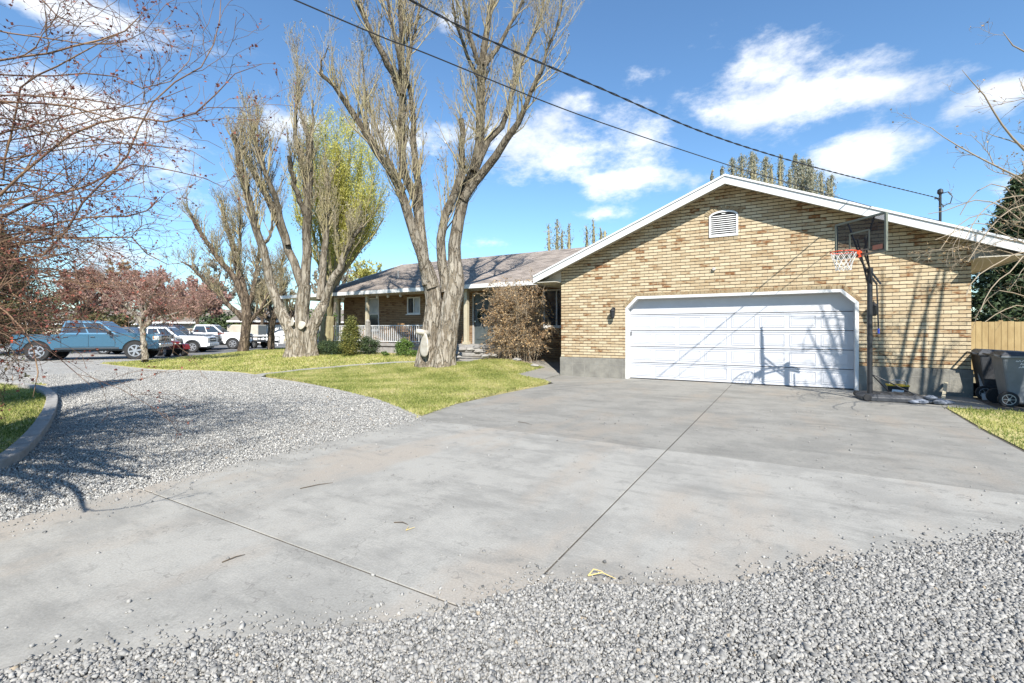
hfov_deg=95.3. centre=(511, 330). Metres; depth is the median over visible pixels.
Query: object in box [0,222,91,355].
tree
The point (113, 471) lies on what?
loose gravel
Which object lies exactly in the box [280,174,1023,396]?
brick house
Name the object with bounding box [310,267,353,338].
bare tree
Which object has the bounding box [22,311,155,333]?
distant house
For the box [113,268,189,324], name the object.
flowering tree
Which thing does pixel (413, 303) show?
window
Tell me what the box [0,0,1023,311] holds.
sky
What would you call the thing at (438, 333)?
poplar tree
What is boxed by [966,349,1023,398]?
wheelie bin
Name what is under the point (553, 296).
window
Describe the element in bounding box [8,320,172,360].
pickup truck
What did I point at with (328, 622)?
stray gravel
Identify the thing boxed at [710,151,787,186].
distant poplar
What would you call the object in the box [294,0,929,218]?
overhead cable
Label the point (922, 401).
rock
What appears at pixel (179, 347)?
quad bike
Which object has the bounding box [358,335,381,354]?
round shrub
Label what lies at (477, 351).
rock
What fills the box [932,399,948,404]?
rock
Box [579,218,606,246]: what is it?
distant poplar
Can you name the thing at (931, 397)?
rock
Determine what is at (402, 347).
leafy shrub
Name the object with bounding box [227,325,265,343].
box trailer
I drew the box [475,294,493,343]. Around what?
entry door
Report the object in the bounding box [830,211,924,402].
basketball hoop
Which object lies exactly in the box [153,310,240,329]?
distant house
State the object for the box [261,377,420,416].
lawn edging
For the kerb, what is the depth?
6.37 m
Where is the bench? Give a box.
[386,323,409,342]
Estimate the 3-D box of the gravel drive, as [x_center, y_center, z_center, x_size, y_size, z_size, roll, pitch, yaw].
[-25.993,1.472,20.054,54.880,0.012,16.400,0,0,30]
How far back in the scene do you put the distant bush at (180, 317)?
57.64 m
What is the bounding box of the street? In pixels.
[0,343,284,364]
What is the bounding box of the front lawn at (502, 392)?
[266,362,547,417]
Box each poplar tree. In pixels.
[219,18,389,357]
[307,0,582,367]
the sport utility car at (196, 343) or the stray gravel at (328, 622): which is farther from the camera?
the sport utility car at (196, 343)
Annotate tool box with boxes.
[885,380,909,391]
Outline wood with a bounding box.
[2,304,342,329]
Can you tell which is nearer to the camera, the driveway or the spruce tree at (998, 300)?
the driveway
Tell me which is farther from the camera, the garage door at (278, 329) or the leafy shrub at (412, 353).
the garage door at (278, 329)
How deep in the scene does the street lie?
33.36 m
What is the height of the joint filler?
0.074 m
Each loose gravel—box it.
[0,369,419,520]
[0,531,1023,682]
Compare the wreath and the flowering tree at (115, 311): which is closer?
the wreath
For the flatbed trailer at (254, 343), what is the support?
on the street
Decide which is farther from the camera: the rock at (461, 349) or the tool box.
the rock at (461, 349)
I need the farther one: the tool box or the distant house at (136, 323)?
the distant house at (136, 323)
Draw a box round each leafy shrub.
[309,308,343,339]
[381,350,389,355]
[394,337,414,355]
[402,349,416,356]
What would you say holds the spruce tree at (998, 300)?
on the ground at (974, 381)
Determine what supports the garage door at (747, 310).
in the brick house at (721, 273)
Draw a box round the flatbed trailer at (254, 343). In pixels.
[249,336,279,347]
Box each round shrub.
[316,337,342,354]
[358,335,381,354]
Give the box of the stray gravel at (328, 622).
[2,392,1023,665]
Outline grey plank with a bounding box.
[978,374,987,400]
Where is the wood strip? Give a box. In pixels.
[941,382,947,399]
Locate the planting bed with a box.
[278,350,559,363]
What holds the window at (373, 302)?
in the brick house at (721, 273)
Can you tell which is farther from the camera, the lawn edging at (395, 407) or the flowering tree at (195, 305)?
the flowering tree at (195, 305)
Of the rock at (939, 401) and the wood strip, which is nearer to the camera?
the rock at (939, 401)
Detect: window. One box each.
[369,298,378,330]
[406,297,420,314]
[543,289,560,327]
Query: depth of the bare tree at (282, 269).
32.06 m
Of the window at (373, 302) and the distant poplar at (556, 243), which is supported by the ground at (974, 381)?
the distant poplar at (556, 243)
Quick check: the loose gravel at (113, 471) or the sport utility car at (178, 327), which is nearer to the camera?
the loose gravel at (113, 471)
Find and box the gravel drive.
[0,348,412,517]
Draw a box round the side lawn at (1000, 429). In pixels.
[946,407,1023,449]
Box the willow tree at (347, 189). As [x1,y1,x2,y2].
[285,102,395,346]
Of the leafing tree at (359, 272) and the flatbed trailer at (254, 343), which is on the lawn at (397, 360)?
the leafing tree at (359, 272)
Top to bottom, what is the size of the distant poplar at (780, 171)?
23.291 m
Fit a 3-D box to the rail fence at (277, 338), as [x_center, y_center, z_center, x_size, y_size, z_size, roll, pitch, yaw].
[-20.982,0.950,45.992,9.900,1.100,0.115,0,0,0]
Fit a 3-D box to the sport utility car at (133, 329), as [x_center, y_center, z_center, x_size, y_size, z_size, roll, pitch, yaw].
[-24.181,0.640,30.137,4.830,1.720,2.400,0,0,-18]
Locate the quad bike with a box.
[157,337,189,356]
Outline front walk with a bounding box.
[254,356,484,376]
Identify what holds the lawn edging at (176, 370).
on the gravel drive
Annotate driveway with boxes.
[0,376,1023,668]
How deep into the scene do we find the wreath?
20.44 m
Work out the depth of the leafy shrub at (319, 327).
36.08 m
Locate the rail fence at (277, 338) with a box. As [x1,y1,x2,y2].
[253,335,284,345]
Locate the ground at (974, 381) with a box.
[4,335,977,397]
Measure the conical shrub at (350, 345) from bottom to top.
2.048 m
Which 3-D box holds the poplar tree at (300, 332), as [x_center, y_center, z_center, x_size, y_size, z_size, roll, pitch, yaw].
[-9.294,-6.426,20.933,7.857,15.650,3.606,0,0,-5]
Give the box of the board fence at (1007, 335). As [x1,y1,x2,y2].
[971,320,1023,373]
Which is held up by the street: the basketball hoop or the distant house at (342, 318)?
the distant house at (342, 318)
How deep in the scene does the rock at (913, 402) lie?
9.20 m
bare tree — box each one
[0,0,298,442]
[99,259,132,315]
[155,177,288,350]
[187,258,236,298]
[231,241,294,349]
[231,259,295,324]
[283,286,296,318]
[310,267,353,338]
[890,18,1023,333]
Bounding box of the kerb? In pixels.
[0,381,57,468]
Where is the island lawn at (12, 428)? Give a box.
[0,384,46,451]
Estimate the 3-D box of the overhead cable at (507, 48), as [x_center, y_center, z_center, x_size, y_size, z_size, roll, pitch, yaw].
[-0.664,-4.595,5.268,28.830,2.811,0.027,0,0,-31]
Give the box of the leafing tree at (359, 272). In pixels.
[347,258,381,282]
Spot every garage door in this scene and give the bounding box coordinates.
[266,325,284,340]
[630,293,853,389]
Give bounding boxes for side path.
[519,360,559,378]
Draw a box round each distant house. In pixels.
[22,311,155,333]
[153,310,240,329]
[226,309,314,340]
[341,310,343,330]
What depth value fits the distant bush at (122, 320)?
59.94 m
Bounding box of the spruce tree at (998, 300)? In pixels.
[971,173,1023,321]
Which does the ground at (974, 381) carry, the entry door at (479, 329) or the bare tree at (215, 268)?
the bare tree at (215, 268)
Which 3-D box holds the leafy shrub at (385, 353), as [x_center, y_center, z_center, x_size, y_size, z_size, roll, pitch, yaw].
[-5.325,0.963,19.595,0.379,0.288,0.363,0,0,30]
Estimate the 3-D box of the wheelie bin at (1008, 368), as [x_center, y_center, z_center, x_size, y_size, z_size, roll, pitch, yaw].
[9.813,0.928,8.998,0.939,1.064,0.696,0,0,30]
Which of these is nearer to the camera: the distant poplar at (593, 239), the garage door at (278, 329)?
the garage door at (278, 329)
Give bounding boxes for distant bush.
[69,308,136,326]
[147,306,208,324]
[192,311,235,329]
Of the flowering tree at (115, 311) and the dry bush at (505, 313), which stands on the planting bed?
the dry bush at (505, 313)
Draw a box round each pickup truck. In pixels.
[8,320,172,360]
[192,324,252,348]
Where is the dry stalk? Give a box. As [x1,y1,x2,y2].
[588,569,615,578]
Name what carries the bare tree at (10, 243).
on the ground at (974, 381)
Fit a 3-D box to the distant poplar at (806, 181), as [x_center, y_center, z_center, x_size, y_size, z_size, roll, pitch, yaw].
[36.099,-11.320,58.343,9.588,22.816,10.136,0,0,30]
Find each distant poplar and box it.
[543,219,573,250]
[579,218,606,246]
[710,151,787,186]
[776,154,785,185]
[781,154,837,197]
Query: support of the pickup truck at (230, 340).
on the street
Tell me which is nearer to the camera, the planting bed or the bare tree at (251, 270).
the planting bed
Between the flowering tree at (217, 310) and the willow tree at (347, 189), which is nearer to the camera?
the willow tree at (347, 189)
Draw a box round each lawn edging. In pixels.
[99,364,254,375]
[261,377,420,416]
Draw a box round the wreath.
[477,310,487,325]
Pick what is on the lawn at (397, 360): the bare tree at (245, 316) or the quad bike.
the bare tree at (245, 316)
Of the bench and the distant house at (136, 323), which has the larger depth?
the distant house at (136, 323)
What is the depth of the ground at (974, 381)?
18.93 m
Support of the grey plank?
on the driveway
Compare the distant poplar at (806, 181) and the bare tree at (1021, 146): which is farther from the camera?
the distant poplar at (806, 181)
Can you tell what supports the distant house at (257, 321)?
on the street
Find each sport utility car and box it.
[97,327,182,353]
[138,325,218,352]
[148,324,222,349]
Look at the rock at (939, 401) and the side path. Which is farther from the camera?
the side path
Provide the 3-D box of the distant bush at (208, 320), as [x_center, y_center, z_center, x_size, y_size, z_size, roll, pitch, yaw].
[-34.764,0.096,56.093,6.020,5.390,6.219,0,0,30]
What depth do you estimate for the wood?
102.38 m
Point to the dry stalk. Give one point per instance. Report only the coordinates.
(589, 574)
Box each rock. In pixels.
[457,347,465,351]
[472,349,483,353]
[487,353,497,357]
[908,400,919,403]
[915,399,929,403]
[924,395,937,399]
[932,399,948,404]
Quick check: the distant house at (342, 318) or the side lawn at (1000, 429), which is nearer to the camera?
the side lawn at (1000, 429)
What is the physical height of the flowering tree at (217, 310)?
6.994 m
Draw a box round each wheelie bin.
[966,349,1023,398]
[982,350,1023,406]
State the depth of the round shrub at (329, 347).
20.84 m
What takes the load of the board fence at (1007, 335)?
on the ground at (974, 381)
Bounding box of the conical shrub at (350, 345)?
[336,315,364,355]
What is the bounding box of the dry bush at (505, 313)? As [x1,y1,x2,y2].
[473,268,560,363]
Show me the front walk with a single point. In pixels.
(463, 358)
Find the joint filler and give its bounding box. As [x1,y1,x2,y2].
[141,385,1023,606]
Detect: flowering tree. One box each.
[47,267,124,320]
[68,255,222,361]
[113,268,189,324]
[167,275,233,324]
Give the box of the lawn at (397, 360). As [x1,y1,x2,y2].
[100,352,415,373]
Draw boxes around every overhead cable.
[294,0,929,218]
[409,0,936,197]

